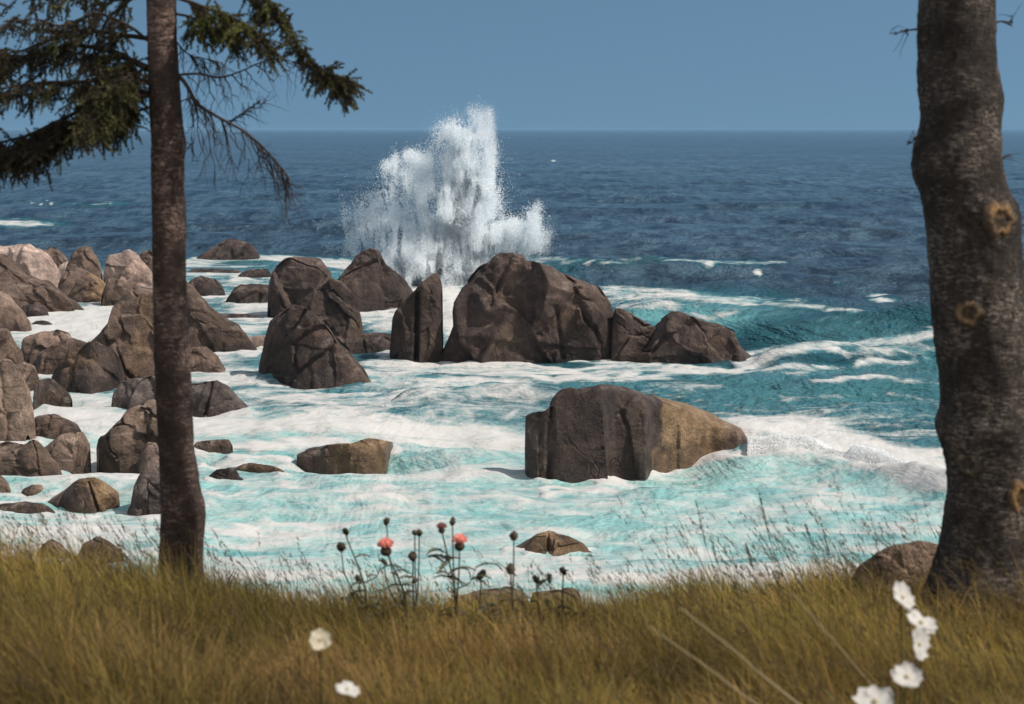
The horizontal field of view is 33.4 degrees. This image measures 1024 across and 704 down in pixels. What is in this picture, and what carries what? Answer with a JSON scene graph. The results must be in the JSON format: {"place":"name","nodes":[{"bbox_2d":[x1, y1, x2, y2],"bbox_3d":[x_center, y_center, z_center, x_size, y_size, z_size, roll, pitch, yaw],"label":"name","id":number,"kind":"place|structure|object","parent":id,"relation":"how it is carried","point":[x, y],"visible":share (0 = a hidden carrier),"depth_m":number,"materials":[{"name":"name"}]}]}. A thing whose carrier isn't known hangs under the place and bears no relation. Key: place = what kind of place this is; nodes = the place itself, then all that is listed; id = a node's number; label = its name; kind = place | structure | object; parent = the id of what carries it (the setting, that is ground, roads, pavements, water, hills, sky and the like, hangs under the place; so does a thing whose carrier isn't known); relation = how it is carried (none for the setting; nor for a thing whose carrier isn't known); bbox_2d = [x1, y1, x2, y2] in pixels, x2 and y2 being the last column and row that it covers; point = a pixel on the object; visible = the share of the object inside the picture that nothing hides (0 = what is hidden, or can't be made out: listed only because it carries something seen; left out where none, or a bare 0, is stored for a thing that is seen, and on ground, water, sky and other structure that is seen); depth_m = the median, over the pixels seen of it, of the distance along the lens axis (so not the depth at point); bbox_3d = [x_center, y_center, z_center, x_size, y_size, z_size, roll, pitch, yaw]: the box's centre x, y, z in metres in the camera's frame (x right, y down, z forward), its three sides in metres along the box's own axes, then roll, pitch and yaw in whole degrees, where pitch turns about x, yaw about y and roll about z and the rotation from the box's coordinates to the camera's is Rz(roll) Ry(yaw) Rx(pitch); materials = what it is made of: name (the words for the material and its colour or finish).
{"place":"outdoors","nodes":[
{"label":"outdoors","id":0,"kind":"place"},
{"bbox_2d":[0,129,1023,611],"bbox_3d":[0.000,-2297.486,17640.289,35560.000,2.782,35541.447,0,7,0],"label":"sea","id":1,"kind":"structure","parent":0,"point":[796,261],"depth_m":56.73,"materials":[{"name":"liquid"}]},
{"bbox_2d":[0,476,10,492],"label":"boulder","id":2,"kind":"object","parent":1,"relation":"in","point":[4,486],"visible":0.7,"depth_m":37.05,"materials":[{"name":"stone"}]},
{"bbox_2d":[0,441,18,447],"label":"boulder","id":3,"kind":"object","parent":1,"relation":"in","point":[5,443],"visible":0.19,"depth_m":41.19,"materials":[{"name":"stone"}]},
{"bbox_2d":[0,326,23,364],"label":"boulder","id":4,"kind":"object","parent":1,"relation":"in","point":[10,349],"visible":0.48,"depth_m":54.26,"materials":[{"name":"stone"}]},
{"bbox_2d":[0,291,31,331],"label":"boulder","id":5,"kind":"object","parent":1,"relation":"in","point":[13,316],"visible":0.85,"depth_m":67.48,"materials":[{"name":"stone"}]},
{"bbox_2d":[0,358,35,440],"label":"boulder","id":6,"kind":"object","parent":1,"relation":"in","point":[17,421],"visible":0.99,"depth_m":44.05,"materials":[{"name":"stone"}]},
{"bbox_2d":[0,501,54,513],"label":"boulder","id":7,"kind":"object","parent":1,"relation":"in","point":[22,507],"visible":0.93,"depth_m":35.76,"materials":[{"name":"stone"}]},
{"bbox_2d":[16,362,38,390],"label":"boulder","id":8,"kind":"object","parent":1,"relation":"in","point":[28,372],"visible":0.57,"depth_m":53.33,"materials":[{"name":"stone"}]},
{"bbox_2d":[0,244,60,287],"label":"boulder","id":9,"kind":"object","parent":1,"relation":"in","point":[30,259],"visible":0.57,"depth_m":83.32,"materials":[{"name":"stone"}]},
{"bbox_2d":[0,439,61,476],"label":"boulder","id":10,"kind":"object","parent":1,"relation":"in","point":[32,458],"visible":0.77,"depth_m":38.29,"materials":[{"name":"stone"}]},
{"bbox_2d":[21,484,42,495],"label":"boulder","id":11,"kind":"object","parent":1,"relation":"in","point":[32,490],"visible":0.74,"depth_m":36.99,"materials":[{"name":"stone"}]},
{"bbox_2d":[21,303,48,316],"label":"boulder","id":12,"kind":"object","parent":1,"relation":"in","point":[31,310],"visible":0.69,"depth_m":73.13,"materials":[{"name":"stone"}]},
{"bbox_2d":[0,254,74,311],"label":"boulder","id":13,"kind":"object","parent":1,"relation":"in","point":[20,287],"visible":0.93,"depth_m":74.84,"materials":[{"name":"stone"}]},
{"bbox_2d":[32,320,51,324],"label":"boulder","id":14,"kind":"object","parent":1,"relation":"in","point":[41,322],"visible":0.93,"depth_m":70.18,"materials":[{"name":"stone"}]},
{"bbox_2d":[21,329,71,367],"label":"boulder","id":15,"kind":"object","parent":1,"relation":"in","point":[33,346],"visible":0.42,"depth_m":57.01,"materials":[{"name":"stone"}]},
{"bbox_2d":[33,378,72,409],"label":"boulder","id":16,"kind":"object","parent":1,"relation":"in","point":[50,391],"visible":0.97,"depth_m":50.09,"materials":[{"name":"stone"}]},
{"bbox_2d":[38,539,68,558],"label":"boulder","id":17,"kind":"object","parent":1,"relation":"in","point":[53,548],"visible":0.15,"depth_m":31.15,"materials":[{"name":"stone"}]},
{"bbox_2d":[44,246,68,266],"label":"boulder","id":18,"kind":"object","parent":1,"relation":"in","point":[59,257],"visible":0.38,"depth_m":93.84,"materials":[{"name":"stone"}]},
{"bbox_2d":[34,414,80,438],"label":"boulder","id":19,"kind":"object","parent":1,"relation":"in","point":[51,426],"visible":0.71,"depth_m":44.87,"materials":[{"name":"stone"}]},
{"bbox_2d":[36,338,85,374],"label":"boulder","id":20,"kind":"object","parent":1,"relation":"in","point":[52,358],"visible":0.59,"depth_m":55.99,"materials":[{"name":"stone"}]},
{"bbox_2d":[58,261,67,276],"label":"boulder","id":21,"kind":"object","parent":1,"relation":"in","point":[62,268],"visible":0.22,"depth_m":90.50,"materials":[{"name":"stone"}]},
{"bbox_2d":[58,367,74,391],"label":"boulder","id":22,"kind":"object","parent":1,"relation":"in","point":[66,379],"visible":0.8,"depth_m":52.47,"materials":[{"name":"stone"}]},
{"bbox_2d":[44,432,90,473],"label":"boulder","id":23,"kind":"object","parent":1,"relation":"in","point":[70,452],"visible":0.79,"depth_m":41.22,"materials":[{"name":"stone"}]},
{"bbox_2d":[67,296,84,309],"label":"boulder","id":24,"kind":"object","parent":1,"relation":"in","point":[77,306],"visible":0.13,"depth_m":75.95,"materials":[{"name":"stone"}]},
{"bbox_2d":[58,268,105,302],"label":"boulder","id":25,"kind":"object","parent":1,"relation":"in","point":[79,285],"visible":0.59,"depth_m":79.11,"materials":[{"name":"stone"}]},
{"bbox_2d":[47,477,119,513],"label":"boulder","id":26,"kind":"object","parent":1,"relation":"in","point":[90,495],"visible":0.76,"depth_m":35.96,"materials":[{"name":"stone"}]},
{"bbox_2d":[65,246,102,279],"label":"boulder","id":27,"kind":"object","parent":1,"relation":"in","point":[85,258],"visible":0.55,"depth_m":87.67,"materials":[{"name":"stone"}]},
{"bbox_2d":[51,341,125,393],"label":"boulder","id":28,"kind":"object","parent":1,"relation":"in","point":[96,366],"visible":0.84,"depth_m":52.52,"materials":[{"name":"stone"}]},
{"bbox_2d":[77,536,124,565],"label":"boulder","id":29,"kind":"object","parent":1,"relation":"in","point":[100,542],"visible":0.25,"depth_m":31.01,"materials":[{"name":"stone"}]},
{"bbox_2d":[92,294,154,379],"bbox_3d":[-12.205,-0.114,54.890,3.425,3.570,2.758,0,7,0],"label":"boulder","id":30,"kind":"object","parent":1,"relation":"in","point":[125,335],"visible":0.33,"depth_m":54.05,"materials":[{"name":"stone"}]},
{"bbox_2d":[96,399,157,473],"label":"boulder","id":31,"kind":"object","parent":1,"relation":"in","point":[127,437],"visible":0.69,"depth_m":41.59,"materials":[{"name":"stone"}]},
{"bbox_2d":[101,278,152,305],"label":"boulder","id":32,"kind":"object","parent":1,"relation":"in","point":[115,290],"visible":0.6,"depth_m":77.70,"materials":[{"name":"stone"}]},
{"bbox_2d":[103,249,152,288],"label":"boulder","id":33,"kind":"object","parent":1,"relation":"in","point":[129,266],"visible":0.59,"depth_m":82.03,"materials":[{"name":"stone"}]},
{"bbox_2d":[111,376,155,408],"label":"boulder","id":34,"kind":"object","parent":1,"relation":"in","point":[129,393],"visible":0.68,"depth_m":48.97,"materials":[{"name":"stone"}]},
{"bbox_2d":[127,464,160,515],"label":"boulder","id":35,"kind":"object","parent":1,"relation":"in","point":[146,494],"visible":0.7,"depth_m":35.54,"materials":[{"name":"stone"}]},
{"bbox_2d":[139,250,151,270],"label":"boulder","id":36,"kind":"object","parent":1,"relation":"in","point":[146,257],"visible":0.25,"depth_m":94.55,"materials":[{"name":"stone"}]},
{"bbox_2d":[138,442,158,473],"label":"boulder","id":37,"kind":"object","parent":1,"relation":"in","point":[148,454],"visible":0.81,"depth_m":41.18,"materials":[{"name":"stone"}]},
{"bbox_2d":[189,276,224,295],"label":"boulder","id":38,"kind":"object","parent":1,"relation":"in","point":[204,286],"visible":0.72,"depth_m":82.09,"materials":[{"name":"stone"}]},
{"bbox_2d":[190,346,225,372],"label":"boulder","id":39,"kind":"object","parent":1,"relation":"in","point":[205,359],"visible":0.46,"depth_m":55.63,"materials":[{"name":"stone"}]},
{"bbox_2d":[194,439,232,453],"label":"boulder","id":40,"kind":"object","parent":1,"relation":"in","point":[222,446],"visible":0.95,"depth_m":43.12,"materials":[{"name":"stone"}]},
{"bbox_2d":[187,268,241,272],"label":"boulder","id":41,"kind":"object","parent":1,"relation":"in","point":[214,270],"visible":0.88,"depth_m":95.46,"materials":[{"name":"stone"}]},
{"bbox_2d":[192,380,248,416],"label":"boulder","id":42,"kind":"object","parent":1,"relation":"in","point":[213,398],"visible":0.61,"depth_m":48.46,"materials":[{"name":"stone"}]},
{"bbox_2d":[186,281,256,351],"bbox_3d":[-10.826,-0.894,62.257,3.259,3.388,2.676,0,7,0],"label":"boulder","id":43,"kind":"object","parent":1,"relation":"in","point":[212,329],"visible":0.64,"depth_m":61.46,"materials":[{"name":"stone"}]},
{"bbox_2d":[209,467,243,479],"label":"boulder","id":44,"kind":"object","parent":1,"relation":"in","point":[230,473],"visible":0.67,"depth_m":38.96,"materials":[{"name":"stone"}]},
{"bbox_2d":[196,239,259,259],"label":"boulder","id":45,"kind":"object","parent":1,"relation":"in","point":[231,249],"visible":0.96,"depth_m":105.86,"materials":[{"name":"stone"}]},
{"bbox_2d":[220,313,263,317],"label":"boulder","id":46,"kind":"object","parent":1,"relation":"in","point":[228,315],"visible":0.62,"depth_m":72.09,"materials":[{"name":"stone"}]},
{"bbox_2d":[226,284,268,302],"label":"boulder","id":47,"kind":"object","parent":1,"relation":"in","point":[249,293],"visible":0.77,"depth_m":78.77,"materials":[{"name":"stone"}]},
{"bbox_2d":[238,268,270,277],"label":"boulder","id":48,"kind":"object","parent":1,"relation":"in","point":[256,273],"visible":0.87,"depth_m":92.50,"materials":[{"name":"stone"}]},
{"bbox_2d":[249,335,264,347],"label":"boulder","id":49,"kind":"object","parent":1,"relation":"in","point":[257,341],"visible":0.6,"depth_m":62.74,"materials":[{"name":"stone"}]},
{"bbox_2d":[236,463,283,472],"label":"boulder","id":50,"kind":"object","parent":1,"relation":"in","point":[254,468],"visible":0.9,"depth_m":40.15,"materials":[{"name":"stone"}]},
{"bbox_2d":[267,256,331,317],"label":"boulder","id":51,"kind":"object","parent":1,"relation":"in","point":[296,280],"visible":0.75,"depth_m":72.57,"materials":[{"name":"stone"}]},
{"bbox_2d":[258,305,370,389],"bbox_3d":[-6.304,0.147,54.061,4.537,3.271,3.229,3,8,22],"label":"boulder","id":52,"kind":"object","parent":1,"relation":"in","point":[304,348],"visible":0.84,"depth_m":53.35,"materials":[{"name":"stone"}]},
{"bbox_2d":[307,278,362,353],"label":"boulder","id":53,"kind":"object","parent":1,"relation":"in","point":[333,306],"visible":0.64,"depth_m":62.39,"materials":[{"name":"stone"}]},
{"bbox_2d":[297,438,392,474],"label":"boulder","id":54,"kind":"object","parent":1,"relation":"in","point":[368,456],"visible":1,"depth_m":41.43,"materials":[{"name":"stone"}]},
{"bbox_2d":[353,332,390,353],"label":"boulder","id":55,"kind":"object","parent":1,"relation":"in","point":[365,343],"visible":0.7,"depth_m":62.30,"materials":[{"name":"stone"}]},
{"bbox_2d":[337,248,412,311],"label":"boulder","id":56,"kind":"object","parent":1,"relation":"in","point":[371,279],"visible":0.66,"depth_m":76.10,"materials":[{"name":"stone"}]},
{"bbox_2d":[389,273,442,362],"bbox_3d":[-3.362,-0.898,60.021,1.914,3.839,2.039,0,7,0],"label":"boulder","id":57,"kind":"object","parent":1,"relation":"in","point":[417,329],"visible":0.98,"depth_m":59.45,"materials":[{"name":"stone"}]},
{"bbox_2d":[311,99,560,289],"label":"wave splash","id":58,"kind":"object","parent":1,"relation":"on","point":[455,215],"visible":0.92,"depth_m":87.10,"materials":[{"name":"white liquid"}]},
{"bbox_2d":[443,586,529,619],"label":"boulder","id":59,"kind":"object","parent":1,"relation":"in","point":[495,597],"visible":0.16,"depth_m":28.08,"materials":[{"name":"stone"}]},
{"bbox_2d":[440,252,612,363],"bbox_3d":[0.571,-1.262,60.400,6.270,4.562,3.813,0,7,0],"label":"boulder","id":60,"kind":"object","parent":1,"relation":"in","point":[510,307],"visible":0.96,"depth_m":59.12,"materials":[{"name":"stone"}]},
{"bbox_2d":[516,531,590,555],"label":"boulder","id":61,"kind":"object","parent":1,"relation":"in","point":[553,543],"visible":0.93,"depth_m":32.36,"materials":[{"name":"stone"}]},
{"bbox_2d":[530,587,580,609],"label":"boulder","id":62,"kind":"object","parent":1,"relation":"in","point":[568,591],"visible":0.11,"depth_m":27.96,"materials":[{"name":"stone"}]},
{"bbox_2d":[611,308,657,361],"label":"boulder","id":63,"kind":"object","parent":1,"relation":"in","point":[632,334],"visible":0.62,"depth_m":59.25,"materials":[{"name":"stone"}]},
{"bbox_2d":[525,384,746,482],"bbox_3d":[3.273,1.983,41.498,7.111,2.903,2.223,-7,10,-43],"label":"block rock","id":64,"kind":"object","parent":1,"relation":"in","point":[599,431],"visible":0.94,"depth_m":40.07,"materials":[{"name":"stone"}]},
{"bbox_2d":[623,311,750,363],"bbox_3d":[6.074,-0.242,59.698,4.908,2.500,3.453,0,7,0],"label":"boulder","id":65,"kind":"object","parent":1,"relation":"in","point":[679,337],"visible":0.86,"depth_m":58.67,"materials":[{"name":"stone"}]},
{"bbox_2d":[747,432,907,463],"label":"breaking wave","id":66,"kind":"object","parent":1,"relation":"on","point":[756,445],"visible":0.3,"depth_m":41.04,"materials":[{"name":"white liquid"}]},
{"bbox_2d":[0,473,1023,703],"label":"grass","id":67,"kind":"structure","parent":0,"point":[75,633],"depth_m":6.95,"materials":[{"name":"plant"}]},
{"bbox_2d":[0,0,1023,128],"label":"sky","id":68,"kind":"structure","parent":0,"point":[541,64],"materials":[{"name":"blue"}]},
{"bbox_2d":[159,641,1022,703],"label":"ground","id":69,"kind":"structure","parent":0,"point":[822,698],"depth_m":7.00,"materials":[{"name":"soil"}]},
{"bbox_2d":[0,0,372,598],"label":"spruce tree","id":70,"kind":"object","parent":69,"relation":"on","point":[107,110],"visible":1,"depth_m":8.89,"materials":[{"name":"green plant"}]},
{"bbox_2d":[309,628,331,703],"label":"wild flower","id":71,"kind":"object","parent":69,"relation":"on","point":[316,641],"visible":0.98,"depth_m":5.37,"materials":[{"name":"white plant"}]},
{"bbox_2d":[335,681,359,703],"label":"wild flower","id":72,"kind":"object","parent":69,"relation":"on","point":[347,688],"visible":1,"depth_m":4.97,"materials":[{"name":"white plant"}]},
{"bbox_2d":[336,528,401,620],"bbox_3d":[-0.713,1.222,8.434,0.326,0.732,0.130,2,8,14],"label":"thistle","id":73,"kind":"object","parent":69,"relation":"on","point":[341,547],"visible":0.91,"depth_m":8.42,"materials":[{"name":"green plant"}]},
{"bbox_2d":[365,517,425,630],"bbox_3d":[-0.552,1.178,8.207,0.308,0.760,0.152,0,7,0],"label":"thistle","id":74,"kind":"object","parent":69,"relation":"on","point":[385,543],"visible":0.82,"depth_m":8.20,"materials":[{"name":"green plant"}]},
{"bbox_2d":[381,529,457,625],"bbox_3d":[-0.460,1.235,8.564,0.407,0.720,0.123,-1,8,-10],"label":"thistle","id":75,"kind":"object","parent":69,"relation":"on","point":[412,556],"visible":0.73,"depth_m":8.52,"materials":[{"name":"green plant"}]},
{"bbox_2d":[426,516,499,635],"bbox_3d":[-0.234,1.172,8.212,0.362,0.768,0.189,-1,8,-9],"label":"thistle","id":76,"kind":"object","parent":69,"relation":"on","point":[460,540],"visible":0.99,"depth_m":8.20,"materials":[{"name":"green plant"}]},
{"bbox_2d":[462,569,501,636],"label":"thistle","id":77,"kind":"object","parent":69,"relation":"on","point":[482,571],"visible":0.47,"depth_m":8.33,"materials":[{"name":"green plant"}]},
{"bbox_2d":[478,531,533,649],"bbox_3d":[-0.024,1.213,8.232,0.268,0.694,0.165,2,8,13],"label":"thistle","id":78,"kind":"object","parent":69,"relation":"on","point":[510,567],"visible":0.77,"depth_m":8.23,"materials":[{"name":"green plant"}]},
{"bbox_2d":[515,575,561,632],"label":"thistle","id":79,"kind":"object","parent":69,"relation":"on","point":[535,579],"visible":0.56,"depth_m":8.52,"materials":[{"name":"green plant"}]},
{"bbox_2d":[536,567,588,638],"bbox_3d":[0.252,1.337,8.554,0.266,0.545,0.201,0,7,0],"label":"thistle","id":80,"kind":"object","parent":69,"relation":"on","point":[563,571],"visible":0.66,"depth_m":8.53,"materials":[{"name":"green plant"}]},
{"bbox_2d":[648,626,756,703],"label":"dry stalk","id":81,"kind":"object","parent":69,"relation":"on","point":[735,689],"visible":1,"depth_m":4.96,"materials":[{"name":"beige plant"}]},
{"bbox_2d":[710,536,730,608],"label":"grass stem","id":82,"kind":"object","parent":69,"relation":"on","point":[717,561],"visible":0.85,"depth_m":8.50,"materials":[{"name":"brown plant"}]},
{"bbox_2d":[680,608,798,703],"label":"dry stalk","id":83,"kind":"object","parent":69,"relation":"on","point":[768,680],"visible":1,"depth_m":4.85,"materials":[{"name":"beige plant"}]},
{"bbox_2d":[744,543,761,599],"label":"grass stem","id":84,"kind":"object","parent":69,"relation":"on","point":[749,557],"visible":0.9,"depth_m":8.50,"materials":[{"name":"brown plant"}]},
{"bbox_2d":[758,491,789,607],"bbox_3d":[1.256,1.052,8.205,0.167,0.804,0.039,0,7,0],"label":"grass stem","id":85,"kind":"object","parent":69,"relation":"on","point":[762,507],"visible":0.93,"depth_m":8.18,"materials":[{"name":"brown plant"}]},
{"bbox_2d":[802,522,832,603],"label":"grass stem","id":86,"kind":"object","parent":69,"relation":"on","point":[805,525],"visible":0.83,"depth_m":8.29,"materials":[{"name":"brown plant"}]},
{"bbox_2d":[790,591,871,685],"bbox_3d":[1.199,1.085,5.386,0.657,0.678,0.007,0,7,0],"label":"dry stalk","id":87,"kind":"object","parent":69,"relation":"on","point":[832,639],"visible":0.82,"depth_m":5.36,"materials":[{"name":"beige plant"}]},
{"bbox_2d":[823,534,845,594],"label":"grass stem","id":88,"kind":"object","parent":69,"relation":"on","point":[826,547],"visible":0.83,"depth_m":8.40,"materials":[{"name":"brown plant"}]},
{"bbox_2d":[852,685,894,703],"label":"wild flower","id":89,"kind":"object","parent":69,"relation":"on","point":[873,694],"visible":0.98,"depth_m":4.79,"materials":[{"name":"white plant"}]},
{"bbox_2d":[853,540,937,607],"bbox_3d":[2.160,1.377,9.349,0.637,0.694,0.447,0,7,0],"label":"bank rock","id":90,"kind":"object","parent":69,"relation":"on","point":[911,550],"visible":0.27,"depth_m":9.24,"materials":[{"name":"stone"}]},
{"bbox_2d":[893,580,914,703],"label":"wild flower","id":91,"kind":"object","parent":69,"relation":"on","point":[904,597],"visible":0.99,"depth_m":5.46,"materials":[{"name":"white plant"}]},
{"bbox_2d":[891,661,923,703],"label":"wild flower","id":92,"kind":"object","parent":69,"relation":"on","point":[905,673],"visible":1,"depth_m":4.96,"materials":[{"name":"white plant"}]},
{"bbox_2d":[912,626,929,703],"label":"wild flower","id":93,"kind":"object","parent":69,"relation":"on","point":[921,644],"visible":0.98,"depth_m":5.17,"materials":[{"name":"white plant"}]},
{"bbox_2d":[906,609,937,703],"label":"wild flower","id":94,"kind":"object","parent":69,"relation":"on","point":[915,617],"visible":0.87,"depth_m":5.26,"materials":[{"name":"white plant"}]},
{"bbox_2d":[890,0,1023,633],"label":"conifer tree","id":95,"kind":"object","parent":69,"relation":"on","point":[973,220],"visible":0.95,"depth_m":7.86,"materials":[{"name":"brown plant"}]}
]}

